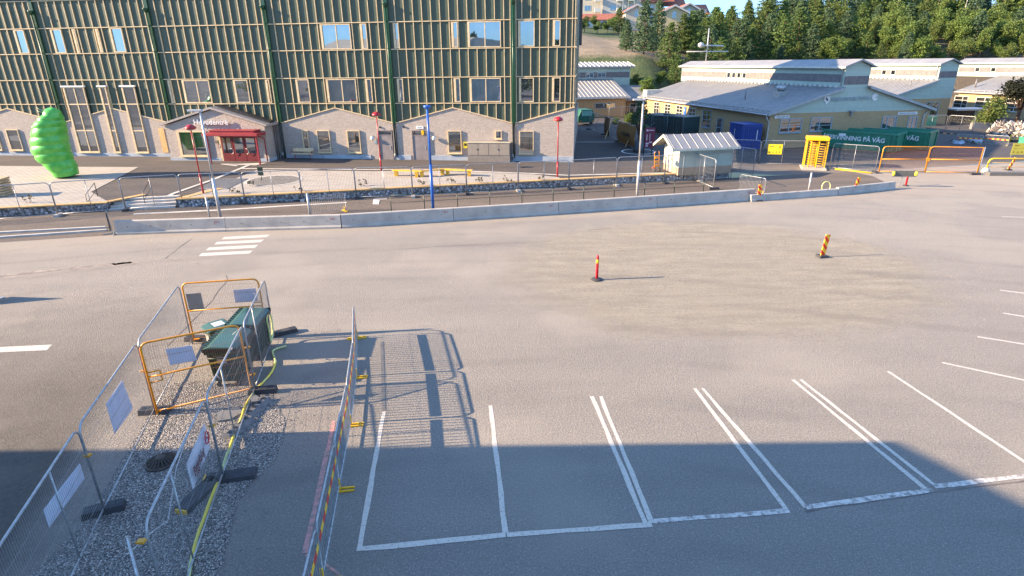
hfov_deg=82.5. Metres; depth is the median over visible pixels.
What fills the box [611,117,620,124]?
shrub
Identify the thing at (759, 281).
loose grit
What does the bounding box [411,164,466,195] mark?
fence
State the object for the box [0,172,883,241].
path
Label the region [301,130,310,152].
window
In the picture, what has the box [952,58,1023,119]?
school hall
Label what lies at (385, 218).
concrete barrier
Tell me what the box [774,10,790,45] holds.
pine tree
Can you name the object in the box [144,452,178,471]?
drain grate
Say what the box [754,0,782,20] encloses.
pine tree
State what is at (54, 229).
kerb
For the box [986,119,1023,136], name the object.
rock pile
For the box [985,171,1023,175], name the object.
kerb block
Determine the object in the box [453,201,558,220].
concrete barrier
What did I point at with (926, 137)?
roll off skip
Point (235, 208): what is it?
kerb line
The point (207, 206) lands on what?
short post
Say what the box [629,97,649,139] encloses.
young tree
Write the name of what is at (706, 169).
fence
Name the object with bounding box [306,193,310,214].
short post
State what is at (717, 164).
fence
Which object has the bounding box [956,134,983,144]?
crowd barrier
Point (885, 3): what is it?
pine tree
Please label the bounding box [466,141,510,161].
utility cabinet
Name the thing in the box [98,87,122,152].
window
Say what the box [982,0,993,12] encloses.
pine tree
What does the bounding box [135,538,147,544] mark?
clamp
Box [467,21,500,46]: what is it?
window
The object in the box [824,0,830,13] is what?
tall pine tree
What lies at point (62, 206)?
stone wall
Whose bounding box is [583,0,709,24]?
apartment block
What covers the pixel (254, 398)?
stone slab
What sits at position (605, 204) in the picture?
concrete barrier
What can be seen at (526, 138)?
window
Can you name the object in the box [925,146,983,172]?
gate leaf
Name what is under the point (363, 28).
window
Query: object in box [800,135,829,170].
turnstile
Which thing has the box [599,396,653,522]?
parking line
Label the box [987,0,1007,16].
broadleaf tree
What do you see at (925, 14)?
pine tree
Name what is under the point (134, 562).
fence
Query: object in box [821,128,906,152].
roll off skip
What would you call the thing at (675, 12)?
row house
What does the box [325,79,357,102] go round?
window
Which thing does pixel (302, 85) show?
window
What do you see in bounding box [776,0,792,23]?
pine tree
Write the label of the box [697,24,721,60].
pine tree
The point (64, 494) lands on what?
poster
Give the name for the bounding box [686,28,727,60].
antenna mast
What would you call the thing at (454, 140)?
window
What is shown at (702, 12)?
pine tree
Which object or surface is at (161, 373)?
fence panel
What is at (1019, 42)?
broadleaf tree
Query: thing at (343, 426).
crowd barrier
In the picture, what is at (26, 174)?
paving
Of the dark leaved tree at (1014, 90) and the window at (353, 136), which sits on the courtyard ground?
the dark leaved tree at (1014, 90)
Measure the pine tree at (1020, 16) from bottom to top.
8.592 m
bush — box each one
[582,16,590,31]
[590,14,597,25]
[592,21,602,32]
[602,18,613,32]
[630,73,642,84]
[639,75,655,91]
[654,71,666,86]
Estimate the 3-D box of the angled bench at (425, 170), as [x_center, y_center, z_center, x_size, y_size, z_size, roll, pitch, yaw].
[-5.723,-8.300,42.178,5.863,0.564,1.178,-1,21,0]
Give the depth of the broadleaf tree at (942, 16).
130.94 m
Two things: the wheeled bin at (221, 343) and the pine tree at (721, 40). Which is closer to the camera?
the wheeled bin at (221, 343)
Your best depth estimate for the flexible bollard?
23.18 m
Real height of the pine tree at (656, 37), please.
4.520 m
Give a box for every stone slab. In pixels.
[217,407,241,420]
[250,395,258,402]
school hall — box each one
[637,59,936,148]
[865,58,963,124]
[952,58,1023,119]
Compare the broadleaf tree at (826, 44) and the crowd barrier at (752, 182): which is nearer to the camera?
the crowd barrier at (752, 182)
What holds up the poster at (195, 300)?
attached to the pedestrian gate at (215, 308)
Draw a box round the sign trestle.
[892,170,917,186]
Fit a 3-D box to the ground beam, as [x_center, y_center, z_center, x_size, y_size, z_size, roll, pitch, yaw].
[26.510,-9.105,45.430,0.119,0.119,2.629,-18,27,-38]
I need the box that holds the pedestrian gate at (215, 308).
[182,278,263,340]
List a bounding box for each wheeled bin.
[201,318,226,339]
[201,328,253,385]
[224,307,270,358]
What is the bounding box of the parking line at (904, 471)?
[792,379,926,488]
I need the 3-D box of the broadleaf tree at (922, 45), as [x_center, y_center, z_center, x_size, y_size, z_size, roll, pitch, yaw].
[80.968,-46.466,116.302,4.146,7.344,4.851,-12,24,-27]
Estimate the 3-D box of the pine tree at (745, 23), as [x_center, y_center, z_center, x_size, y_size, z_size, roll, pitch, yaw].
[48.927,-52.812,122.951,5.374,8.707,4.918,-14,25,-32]
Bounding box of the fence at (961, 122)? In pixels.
[946,115,975,132]
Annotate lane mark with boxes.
[0,345,50,351]
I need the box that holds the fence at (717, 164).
[699,151,733,179]
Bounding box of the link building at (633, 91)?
[619,85,642,111]
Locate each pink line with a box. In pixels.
[302,421,335,552]
[305,554,341,575]
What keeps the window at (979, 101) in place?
in the school hall at (1000, 71)
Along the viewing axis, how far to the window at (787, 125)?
55.29 m
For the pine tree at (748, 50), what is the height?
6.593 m
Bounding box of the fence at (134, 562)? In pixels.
[126,536,140,575]
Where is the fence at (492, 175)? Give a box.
[466,162,517,192]
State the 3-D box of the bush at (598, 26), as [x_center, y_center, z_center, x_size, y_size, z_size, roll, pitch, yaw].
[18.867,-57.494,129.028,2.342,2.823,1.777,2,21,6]
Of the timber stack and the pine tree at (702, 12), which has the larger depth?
the pine tree at (702, 12)
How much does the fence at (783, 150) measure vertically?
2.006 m
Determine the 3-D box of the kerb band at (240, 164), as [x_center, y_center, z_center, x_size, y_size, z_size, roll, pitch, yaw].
[-22.031,-9.826,46.651,3.307,0.030,0.951,2,21,7]
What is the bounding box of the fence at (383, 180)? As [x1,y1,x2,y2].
[354,167,412,196]
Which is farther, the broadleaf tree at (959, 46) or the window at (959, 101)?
the broadleaf tree at (959, 46)
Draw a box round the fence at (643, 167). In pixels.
[616,155,665,183]
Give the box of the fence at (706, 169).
[692,153,716,186]
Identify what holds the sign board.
attached to the fence at (153, 557)
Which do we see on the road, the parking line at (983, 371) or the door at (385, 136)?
the parking line at (983, 371)
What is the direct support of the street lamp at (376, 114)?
on the courtyard ground
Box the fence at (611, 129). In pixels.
[604,116,618,139]
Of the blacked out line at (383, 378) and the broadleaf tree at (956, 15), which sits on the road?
the blacked out line at (383, 378)
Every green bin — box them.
[926,116,937,125]
[1018,137,1023,142]
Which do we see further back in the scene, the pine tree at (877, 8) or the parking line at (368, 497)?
the pine tree at (877, 8)
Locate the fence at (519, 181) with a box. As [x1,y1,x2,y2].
[518,160,568,189]
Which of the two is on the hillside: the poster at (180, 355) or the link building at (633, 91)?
the link building at (633, 91)
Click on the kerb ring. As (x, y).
(301, 178)
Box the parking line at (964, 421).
[887,371,1023,462]
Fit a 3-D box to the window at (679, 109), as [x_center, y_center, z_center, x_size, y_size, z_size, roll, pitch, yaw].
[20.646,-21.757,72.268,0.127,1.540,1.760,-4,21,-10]
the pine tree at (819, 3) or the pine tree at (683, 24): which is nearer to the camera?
the pine tree at (683, 24)
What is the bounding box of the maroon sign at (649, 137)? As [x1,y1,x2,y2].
[643,128,655,155]
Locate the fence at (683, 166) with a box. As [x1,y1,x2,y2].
[664,153,700,181]
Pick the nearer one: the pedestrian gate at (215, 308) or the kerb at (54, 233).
the pedestrian gate at (215, 308)
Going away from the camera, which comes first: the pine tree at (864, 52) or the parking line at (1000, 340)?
the parking line at (1000, 340)
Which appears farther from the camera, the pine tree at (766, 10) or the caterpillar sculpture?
the pine tree at (766, 10)
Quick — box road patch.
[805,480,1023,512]
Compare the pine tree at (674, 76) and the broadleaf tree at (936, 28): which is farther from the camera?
the broadleaf tree at (936, 28)
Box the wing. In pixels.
[577,61,634,116]
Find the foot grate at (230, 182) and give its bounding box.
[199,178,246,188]
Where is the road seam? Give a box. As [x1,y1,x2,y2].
[178,275,227,334]
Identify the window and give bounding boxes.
[4,129,24,150]
[13,30,30,53]
[49,29,67,52]
[62,87,100,152]
[71,29,80,52]
[95,29,103,52]
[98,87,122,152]
[108,28,126,51]
[121,87,149,153]
[167,80,175,102]
[181,80,212,102]
[233,80,250,102]
[265,80,272,102]
[295,79,311,102]
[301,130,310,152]
[316,130,332,152]
[319,24,351,48]
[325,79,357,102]
[346,130,361,153]
[359,23,368,48]
[365,79,373,101]
[392,23,399,47]
[397,79,404,101]
[447,131,462,153]
[451,22,458,47]
[453,78,460,101]
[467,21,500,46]
[469,78,500,101]
[494,131,501,139]
[518,20,534,46]
[518,131,533,154]
[519,78,533,101]
[552,77,560,101]
[553,20,560,45]
[584,5,590,10]
[595,103,614,108]
[610,5,615,9]
[629,103,640,111]
[653,102,659,112]
[664,103,670,112]
[676,105,682,113]
[688,107,695,114]
[701,109,711,128]
[715,117,723,132]
[778,118,802,133]
[809,117,832,131]
[881,116,897,128]
[906,116,917,127]
[925,102,939,115]
[952,96,968,107]
[974,97,990,107]
[1002,98,1017,112]
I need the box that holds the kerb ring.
[244,175,302,185]
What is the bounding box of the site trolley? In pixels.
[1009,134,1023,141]
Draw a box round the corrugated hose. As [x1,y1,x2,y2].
[188,345,286,575]
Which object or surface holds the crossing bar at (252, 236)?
on the road
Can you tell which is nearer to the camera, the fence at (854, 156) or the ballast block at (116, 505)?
the ballast block at (116, 505)
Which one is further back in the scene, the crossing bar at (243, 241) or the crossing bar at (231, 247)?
the crossing bar at (243, 241)
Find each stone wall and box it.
[0,194,145,216]
[175,173,728,206]
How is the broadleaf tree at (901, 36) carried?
on the hillside
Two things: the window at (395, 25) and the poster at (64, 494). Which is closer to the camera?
the poster at (64, 494)
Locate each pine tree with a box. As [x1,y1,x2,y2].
[611,7,625,32]
[627,0,659,54]
[645,0,668,46]
[647,29,658,52]
[654,22,682,70]
[665,55,682,83]
[672,13,694,52]
[676,10,705,52]
[683,40,701,63]
[687,10,703,41]
[694,13,717,54]
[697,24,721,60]
[700,9,705,34]
[707,37,734,60]
[709,11,733,55]
[710,6,726,38]
[724,38,749,60]
[725,5,739,42]
[726,19,747,58]
[731,14,754,52]
[739,1,758,35]
[740,27,760,56]
[742,0,754,24]
[743,39,754,59]
[749,1,781,45]
[753,0,778,34]
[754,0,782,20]
[754,39,777,59]
[757,12,777,54]
[769,13,796,56]
[773,44,786,59]
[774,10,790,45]
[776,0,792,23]
[780,7,814,50]
[785,0,799,20]
[787,41,808,59]
[790,0,810,36]
[799,15,829,53]
[800,23,821,59]
[801,11,824,37]
[807,0,827,16]
[810,0,826,23]
[817,6,837,39]
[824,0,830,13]
[832,0,844,27]
[834,10,854,54]
[843,0,853,6]
[849,0,867,16]
[851,32,876,58]
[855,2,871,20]
[864,0,882,20]
[866,18,882,50]
[867,4,883,30]
[871,42,887,58]
[873,0,903,14]
[883,0,921,17]
[897,31,913,58]
[902,3,916,21]
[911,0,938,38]
[913,18,932,56]
[914,10,931,38]
[925,0,965,36]
[963,10,989,54]
[966,0,986,15]
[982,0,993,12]
[986,0,1021,13]
[986,10,994,28]
[1010,6,1023,21]
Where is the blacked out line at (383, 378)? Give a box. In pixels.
[381,342,385,409]
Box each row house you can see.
[582,14,620,28]
[620,4,646,30]
[651,4,689,34]
[680,2,699,28]
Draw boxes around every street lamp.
[184,124,203,193]
[187,109,221,216]
[372,112,381,170]
[423,105,434,208]
[554,117,562,176]
[633,99,645,195]
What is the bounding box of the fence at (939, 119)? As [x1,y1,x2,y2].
[927,115,947,130]
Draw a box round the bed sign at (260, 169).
[257,167,263,179]
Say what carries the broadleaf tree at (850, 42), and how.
on the hillside
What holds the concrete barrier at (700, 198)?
on the road
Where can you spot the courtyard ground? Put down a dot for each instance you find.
(590, 144)
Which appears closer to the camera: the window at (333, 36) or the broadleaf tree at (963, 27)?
the window at (333, 36)
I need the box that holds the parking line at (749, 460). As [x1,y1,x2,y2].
[693,388,788,509]
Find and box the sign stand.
[102,211,115,234]
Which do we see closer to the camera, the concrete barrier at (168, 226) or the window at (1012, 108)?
the concrete barrier at (168, 226)
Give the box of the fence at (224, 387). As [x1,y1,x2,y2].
[206,326,255,473]
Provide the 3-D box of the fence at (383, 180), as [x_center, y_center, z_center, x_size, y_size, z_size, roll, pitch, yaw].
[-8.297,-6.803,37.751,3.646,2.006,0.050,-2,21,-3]
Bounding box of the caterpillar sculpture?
[29,107,78,177]
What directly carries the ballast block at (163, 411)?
on the gravel bed at (208, 568)
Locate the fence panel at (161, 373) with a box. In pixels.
[139,325,251,413]
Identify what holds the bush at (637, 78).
on the hillside
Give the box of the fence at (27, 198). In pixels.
[0,182,57,218]
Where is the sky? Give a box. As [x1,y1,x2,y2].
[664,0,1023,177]
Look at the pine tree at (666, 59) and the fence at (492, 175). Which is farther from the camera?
the pine tree at (666, 59)
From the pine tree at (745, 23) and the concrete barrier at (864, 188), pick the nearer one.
the concrete barrier at (864, 188)
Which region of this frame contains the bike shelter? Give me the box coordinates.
[945,107,986,123]
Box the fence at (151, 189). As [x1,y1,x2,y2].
[119,174,181,208]
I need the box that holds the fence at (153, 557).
[145,401,223,575]
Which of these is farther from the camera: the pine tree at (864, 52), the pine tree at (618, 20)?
the pine tree at (618, 20)
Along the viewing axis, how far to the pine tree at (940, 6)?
146.16 m
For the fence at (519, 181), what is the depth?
39.45 m
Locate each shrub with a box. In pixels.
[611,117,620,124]
[623,113,632,123]
[968,95,1010,124]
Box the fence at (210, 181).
[177,172,244,201]
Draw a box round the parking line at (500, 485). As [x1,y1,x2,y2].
[489,405,507,533]
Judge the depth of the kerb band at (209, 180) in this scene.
40.77 m
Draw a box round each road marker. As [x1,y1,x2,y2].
[756,184,762,201]
[815,234,830,258]
[1004,157,1015,170]
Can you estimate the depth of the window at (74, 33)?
48.46 m
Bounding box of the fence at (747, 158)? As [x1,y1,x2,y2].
[733,147,755,175]
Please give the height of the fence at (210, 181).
2.006 m
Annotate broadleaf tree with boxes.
[816,35,837,58]
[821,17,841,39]
[822,0,849,26]
[824,34,849,58]
[840,5,859,23]
[844,36,854,58]
[850,21,869,55]
[852,14,870,51]
[863,16,883,50]
[875,0,907,26]
[877,26,899,57]
[881,6,903,31]
[885,41,902,58]
[890,17,921,54]
[891,13,912,33]
[907,34,934,58]
[914,0,937,16]
[927,6,951,44]
[928,20,944,49]
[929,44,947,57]
[931,4,940,32]
[937,0,970,22]
[940,10,967,37]
[943,16,959,49]
[944,38,969,59]
[950,13,975,42]
[957,36,976,58]
[968,6,987,33]
[974,24,996,57]
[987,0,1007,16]
[988,16,1009,52]
[989,38,1004,57]
[991,8,1013,26]
[996,19,1023,47]
[998,42,1017,57]
[1003,0,1023,13]
[1004,9,1014,21]
[1013,18,1023,46]
[1015,33,1023,57]
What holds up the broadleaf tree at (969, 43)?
on the hillside
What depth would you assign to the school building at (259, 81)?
47.43 m
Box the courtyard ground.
[0,115,1023,208]
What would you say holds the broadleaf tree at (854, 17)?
on the hillside
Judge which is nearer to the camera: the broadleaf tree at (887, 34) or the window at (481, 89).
the window at (481, 89)
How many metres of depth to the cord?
9.63 m
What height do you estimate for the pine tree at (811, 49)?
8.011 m
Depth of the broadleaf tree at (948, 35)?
124.91 m
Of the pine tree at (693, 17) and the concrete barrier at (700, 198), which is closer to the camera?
the concrete barrier at (700, 198)
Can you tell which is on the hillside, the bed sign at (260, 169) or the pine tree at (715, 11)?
the pine tree at (715, 11)
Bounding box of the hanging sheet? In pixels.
[604,117,610,136]
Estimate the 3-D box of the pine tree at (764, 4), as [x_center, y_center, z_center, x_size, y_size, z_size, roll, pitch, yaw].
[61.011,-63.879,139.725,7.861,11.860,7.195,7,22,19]
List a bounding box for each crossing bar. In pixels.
[199,251,251,255]
[207,245,256,249]
[214,239,263,244]
[223,235,268,238]
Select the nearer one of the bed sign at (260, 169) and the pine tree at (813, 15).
the bed sign at (260, 169)
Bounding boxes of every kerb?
[0,226,106,233]
[0,229,107,238]
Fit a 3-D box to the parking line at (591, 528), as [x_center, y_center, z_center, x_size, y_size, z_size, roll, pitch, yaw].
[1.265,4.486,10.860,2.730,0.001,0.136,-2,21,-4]
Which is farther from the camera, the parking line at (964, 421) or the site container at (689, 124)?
the site container at (689, 124)
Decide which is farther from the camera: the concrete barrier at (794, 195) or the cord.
the concrete barrier at (794, 195)
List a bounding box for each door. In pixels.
[378,130,393,159]
[411,130,428,159]
[667,147,672,171]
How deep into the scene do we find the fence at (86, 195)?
34.45 m
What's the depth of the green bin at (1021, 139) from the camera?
56.21 m
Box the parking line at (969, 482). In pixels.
[932,474,1023,487]
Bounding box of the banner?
[616,121,636,146]
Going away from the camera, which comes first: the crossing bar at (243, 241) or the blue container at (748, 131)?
the crossing bar at (243, 241)
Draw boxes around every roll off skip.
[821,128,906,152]
[863,127,938,149]
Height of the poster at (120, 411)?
0.818 m
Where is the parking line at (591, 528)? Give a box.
[507,522,652,536]
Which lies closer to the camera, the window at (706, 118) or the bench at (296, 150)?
the bench at (296, 150)
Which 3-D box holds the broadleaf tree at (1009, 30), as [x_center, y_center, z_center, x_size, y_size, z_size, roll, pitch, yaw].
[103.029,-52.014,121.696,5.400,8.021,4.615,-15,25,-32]
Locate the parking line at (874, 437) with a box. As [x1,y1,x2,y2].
[800,379,934,483]
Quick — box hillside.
[579,18,1022,117]
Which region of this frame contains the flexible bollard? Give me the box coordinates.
[591,255,602,281]
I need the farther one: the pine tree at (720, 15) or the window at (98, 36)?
the pine tree at (720, 15)
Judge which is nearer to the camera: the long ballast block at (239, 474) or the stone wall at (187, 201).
the long ballast block at (239, 474)
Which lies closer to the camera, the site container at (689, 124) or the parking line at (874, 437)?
the parking line at (874, 437)
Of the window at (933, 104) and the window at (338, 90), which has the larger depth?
the window at (933, 104)
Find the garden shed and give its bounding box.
[653,132,740,174]
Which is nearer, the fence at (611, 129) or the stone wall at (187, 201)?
the stone wall at (187, 201)
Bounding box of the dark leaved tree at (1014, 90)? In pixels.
[991,76,1023,120]
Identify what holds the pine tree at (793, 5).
on the hillside
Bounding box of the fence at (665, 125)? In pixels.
[651,115,683,133]
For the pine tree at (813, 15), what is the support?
on the hillside
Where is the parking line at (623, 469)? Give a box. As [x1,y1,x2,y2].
[590,396,646,522]
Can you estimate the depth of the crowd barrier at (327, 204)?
34.10 m
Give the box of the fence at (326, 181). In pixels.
[299,168,355,198]
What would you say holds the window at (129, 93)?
in the school building at (259, 81)
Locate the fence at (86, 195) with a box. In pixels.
[49,178,125,213]
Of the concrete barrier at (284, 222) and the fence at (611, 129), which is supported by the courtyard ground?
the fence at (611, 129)
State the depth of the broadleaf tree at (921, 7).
150.49 m
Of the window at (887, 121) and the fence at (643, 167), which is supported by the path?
the fence at (643, 167)
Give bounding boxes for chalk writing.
[307,329,340,335]
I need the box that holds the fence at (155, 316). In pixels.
[138,287,192,404]
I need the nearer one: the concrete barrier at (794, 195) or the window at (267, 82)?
the concrete barrier at (794, 195)
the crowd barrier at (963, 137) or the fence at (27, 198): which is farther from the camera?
the crowd barrier at (963, 137)
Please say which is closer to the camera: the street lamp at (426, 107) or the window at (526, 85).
the street lamp at (426, 107)
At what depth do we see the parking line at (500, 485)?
12.40 m
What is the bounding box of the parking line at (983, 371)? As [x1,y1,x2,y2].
[942,362,1023,380]
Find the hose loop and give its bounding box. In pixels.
[266,313,273,342]
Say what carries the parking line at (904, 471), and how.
on the road
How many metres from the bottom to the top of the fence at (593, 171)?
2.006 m
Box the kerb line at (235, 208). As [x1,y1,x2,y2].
[134,202,346,213]
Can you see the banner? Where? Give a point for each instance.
(625, 132)
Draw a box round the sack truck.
[653,151,660,170]
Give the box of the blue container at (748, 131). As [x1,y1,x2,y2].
[729,121,762,149]
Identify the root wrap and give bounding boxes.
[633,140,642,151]
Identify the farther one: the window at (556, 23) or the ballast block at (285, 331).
the window at (556, 23)
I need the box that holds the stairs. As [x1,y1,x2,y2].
[108,195,179,210]
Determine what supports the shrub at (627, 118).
on the courtyard ground
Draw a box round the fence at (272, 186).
[241,170,301,201]
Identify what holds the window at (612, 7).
in the apartment block at (601, 6)
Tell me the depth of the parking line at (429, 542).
10.60 m
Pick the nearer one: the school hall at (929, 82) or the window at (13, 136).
the window at (13, 136)
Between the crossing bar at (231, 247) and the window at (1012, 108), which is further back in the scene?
the window at (1012, 108)
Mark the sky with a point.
(724, 5)
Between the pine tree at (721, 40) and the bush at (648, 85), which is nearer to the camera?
the bush at (648, 85)
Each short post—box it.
[205,197,209,216]
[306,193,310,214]
[808,172,811,189]
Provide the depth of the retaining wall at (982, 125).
69.23 m
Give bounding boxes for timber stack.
[0,176,14,195]
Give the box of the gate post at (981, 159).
[978,147,985,172]
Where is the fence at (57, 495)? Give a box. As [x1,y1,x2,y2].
[0,431,104,575]
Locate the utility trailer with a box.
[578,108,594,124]
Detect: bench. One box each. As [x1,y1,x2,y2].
[292,148,313,158]
[392,168,472,176]
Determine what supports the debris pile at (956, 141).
on the courtyard ground
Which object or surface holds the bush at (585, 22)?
on the hillside
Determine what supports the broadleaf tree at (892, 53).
on the hillside
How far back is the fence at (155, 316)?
15.99 m
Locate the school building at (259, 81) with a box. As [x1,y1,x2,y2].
[0,0,582,164]
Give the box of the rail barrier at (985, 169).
[980,158,1023,172]
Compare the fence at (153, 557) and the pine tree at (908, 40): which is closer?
the fence at (153, 557)
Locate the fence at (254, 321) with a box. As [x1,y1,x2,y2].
[243,281,274,385]
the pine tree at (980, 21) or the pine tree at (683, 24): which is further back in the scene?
the pine tree at (980, 21)
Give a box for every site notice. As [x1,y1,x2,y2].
[767,144,782,153]
[1009,143,1023,159]
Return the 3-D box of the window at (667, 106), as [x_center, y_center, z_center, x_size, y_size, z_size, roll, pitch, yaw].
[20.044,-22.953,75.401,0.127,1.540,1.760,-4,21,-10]
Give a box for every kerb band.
[166,165,249,195]
[223,164,257,165]
[240,168,659,175]
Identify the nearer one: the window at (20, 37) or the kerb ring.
the kerb ring
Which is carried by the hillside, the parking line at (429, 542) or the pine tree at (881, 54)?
the pine tree at (881, 54)
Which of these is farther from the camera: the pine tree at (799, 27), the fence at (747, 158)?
the pine tree at (799, 27)
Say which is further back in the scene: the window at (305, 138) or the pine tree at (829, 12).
the pine tree at (829, 12)
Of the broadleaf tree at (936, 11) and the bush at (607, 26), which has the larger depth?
the broadleaf tree at (936, 11)
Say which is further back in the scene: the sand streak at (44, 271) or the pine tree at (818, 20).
the pine tree at (818, 20)
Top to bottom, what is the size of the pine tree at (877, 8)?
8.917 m
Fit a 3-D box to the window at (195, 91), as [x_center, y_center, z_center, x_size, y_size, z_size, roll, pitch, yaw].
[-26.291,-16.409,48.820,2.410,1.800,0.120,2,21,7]
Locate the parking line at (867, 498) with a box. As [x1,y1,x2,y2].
[804,488,933,508]
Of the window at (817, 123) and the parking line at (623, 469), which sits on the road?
the parking line at (623, 469)
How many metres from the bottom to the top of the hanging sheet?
1.850 m
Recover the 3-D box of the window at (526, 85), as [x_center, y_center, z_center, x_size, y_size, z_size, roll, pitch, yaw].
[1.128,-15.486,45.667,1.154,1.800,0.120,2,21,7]
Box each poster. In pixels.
[43,464,84,526]
[106,381,132,432]
[165,345,196,364]
[186,293,203,311]
[233,288,256,302]
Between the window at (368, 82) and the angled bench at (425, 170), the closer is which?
the angled bench at (425, 170)
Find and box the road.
[0,163,1023,575]
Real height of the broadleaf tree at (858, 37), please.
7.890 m
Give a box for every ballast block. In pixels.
[81,498,126,521]
[137,405,170,415]
[175,476,219,514]
[184,335,205,341]
[202,466,257,483]
[248,384,277,394]
[274,326,297,337]
[708,187,718,189]
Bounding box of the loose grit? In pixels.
[511,226,1021,340]
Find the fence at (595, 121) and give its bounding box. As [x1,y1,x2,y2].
[589,112,604,132]
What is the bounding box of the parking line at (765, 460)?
[701,388,805,507]
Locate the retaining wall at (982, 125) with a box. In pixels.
[969,121,1023,128]
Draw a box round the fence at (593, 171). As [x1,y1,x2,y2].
[569,157,617,187]
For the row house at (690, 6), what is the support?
on the hillside
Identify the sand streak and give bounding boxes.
[0,261,131,278]
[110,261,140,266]
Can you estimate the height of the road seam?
0.001 m
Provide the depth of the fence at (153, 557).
10.01 m
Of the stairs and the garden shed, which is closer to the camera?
the stairs
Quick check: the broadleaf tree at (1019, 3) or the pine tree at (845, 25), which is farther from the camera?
the broadleaf tree at (1019, 3)
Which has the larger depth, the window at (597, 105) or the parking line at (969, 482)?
the window at (597, 105)
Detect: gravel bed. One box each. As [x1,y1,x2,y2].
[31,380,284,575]
[247,176,298,185]
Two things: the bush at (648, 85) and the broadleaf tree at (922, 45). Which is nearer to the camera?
the bush at (648, 85)
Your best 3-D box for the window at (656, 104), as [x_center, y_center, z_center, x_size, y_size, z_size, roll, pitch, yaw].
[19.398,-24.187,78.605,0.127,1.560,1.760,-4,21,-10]
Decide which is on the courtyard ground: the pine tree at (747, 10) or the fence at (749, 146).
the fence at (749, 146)
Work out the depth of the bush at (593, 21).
138.37 m
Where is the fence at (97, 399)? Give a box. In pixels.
[78,345,154,506]
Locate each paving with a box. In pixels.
[0,166,137,205]
[191,170,559,196]
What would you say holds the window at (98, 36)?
in the school building at (259, 81)
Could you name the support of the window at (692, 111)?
in the school hall at (794, 102)
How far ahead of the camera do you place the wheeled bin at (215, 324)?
16.99 m
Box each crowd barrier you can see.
[302,530,323,575]
[309,192,347,213]
[315,445,354,570]
[333,386,363,481]
[345,343,367,417]
[347,307,366,367]
[739,174,765,193]
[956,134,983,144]
[983,135,1009,145]
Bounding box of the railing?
[390,179,704,210]
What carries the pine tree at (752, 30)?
on the hillside
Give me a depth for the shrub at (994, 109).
68.61 m
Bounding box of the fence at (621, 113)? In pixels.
[609,106,633,120]
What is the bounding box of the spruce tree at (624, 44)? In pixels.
[617,19,635,50]
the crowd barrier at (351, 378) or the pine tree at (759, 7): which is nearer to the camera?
the crowd barrier at (351, 378)
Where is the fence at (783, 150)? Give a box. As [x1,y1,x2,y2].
[759,140,805,163]
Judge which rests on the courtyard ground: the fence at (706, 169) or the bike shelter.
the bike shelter
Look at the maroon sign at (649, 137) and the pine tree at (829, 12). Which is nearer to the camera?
the maroon sign at (649, 137)
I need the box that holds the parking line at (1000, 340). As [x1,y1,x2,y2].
[977,336,1023,344]
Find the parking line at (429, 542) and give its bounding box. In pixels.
[356,532,505,550]
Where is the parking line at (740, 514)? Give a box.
[653,508,790,522]
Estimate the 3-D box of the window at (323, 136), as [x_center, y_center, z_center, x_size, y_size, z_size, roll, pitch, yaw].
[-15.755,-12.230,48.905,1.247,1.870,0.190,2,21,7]
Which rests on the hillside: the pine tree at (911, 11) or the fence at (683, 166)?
the pine tree at (911, 11)
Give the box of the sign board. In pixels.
[186,425,209,488]
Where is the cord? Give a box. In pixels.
[126,439,186,554]
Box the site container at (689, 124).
[643,113,700,133]
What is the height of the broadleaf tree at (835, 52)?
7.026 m
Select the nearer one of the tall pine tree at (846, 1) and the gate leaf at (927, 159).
the gate leaf at (927, 159)
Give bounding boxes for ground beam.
[835,168,871,173]
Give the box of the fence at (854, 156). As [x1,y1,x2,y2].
[829,143,879,170]
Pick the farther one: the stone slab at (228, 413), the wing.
the wing
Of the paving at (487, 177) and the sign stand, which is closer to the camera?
the sign stand
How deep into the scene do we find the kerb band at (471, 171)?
43.55 m
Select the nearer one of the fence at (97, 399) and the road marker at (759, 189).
the fence at (97, 399)
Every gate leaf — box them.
[878,146,930,171]
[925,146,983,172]
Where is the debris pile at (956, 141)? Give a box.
[950,139,981,143]
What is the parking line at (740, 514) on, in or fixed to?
on the road
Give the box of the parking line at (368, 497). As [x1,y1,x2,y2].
[357,412,385,546]
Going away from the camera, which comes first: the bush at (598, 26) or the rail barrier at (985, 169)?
the rail barrier at (985, 169)
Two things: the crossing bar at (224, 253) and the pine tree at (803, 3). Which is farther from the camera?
the pine tree at (803, 3)
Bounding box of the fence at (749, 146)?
[734,139,761,162]
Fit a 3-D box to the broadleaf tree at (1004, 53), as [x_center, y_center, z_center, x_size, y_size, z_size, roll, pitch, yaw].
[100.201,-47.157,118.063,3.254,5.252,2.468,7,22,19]
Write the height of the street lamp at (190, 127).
4.275 m
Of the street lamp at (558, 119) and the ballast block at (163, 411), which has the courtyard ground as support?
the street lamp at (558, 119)
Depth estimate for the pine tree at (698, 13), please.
119.74 m
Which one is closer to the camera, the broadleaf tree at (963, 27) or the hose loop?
the hose loop
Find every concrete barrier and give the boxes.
[114,217,225,234]
[225,214,341,231]
[341,207,453,228]
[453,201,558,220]
[558,195,656,214]
[657,188,755,207]
[749,188,837,201]
[836,181,895,195]
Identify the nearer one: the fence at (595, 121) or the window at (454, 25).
the window at (454, 25)

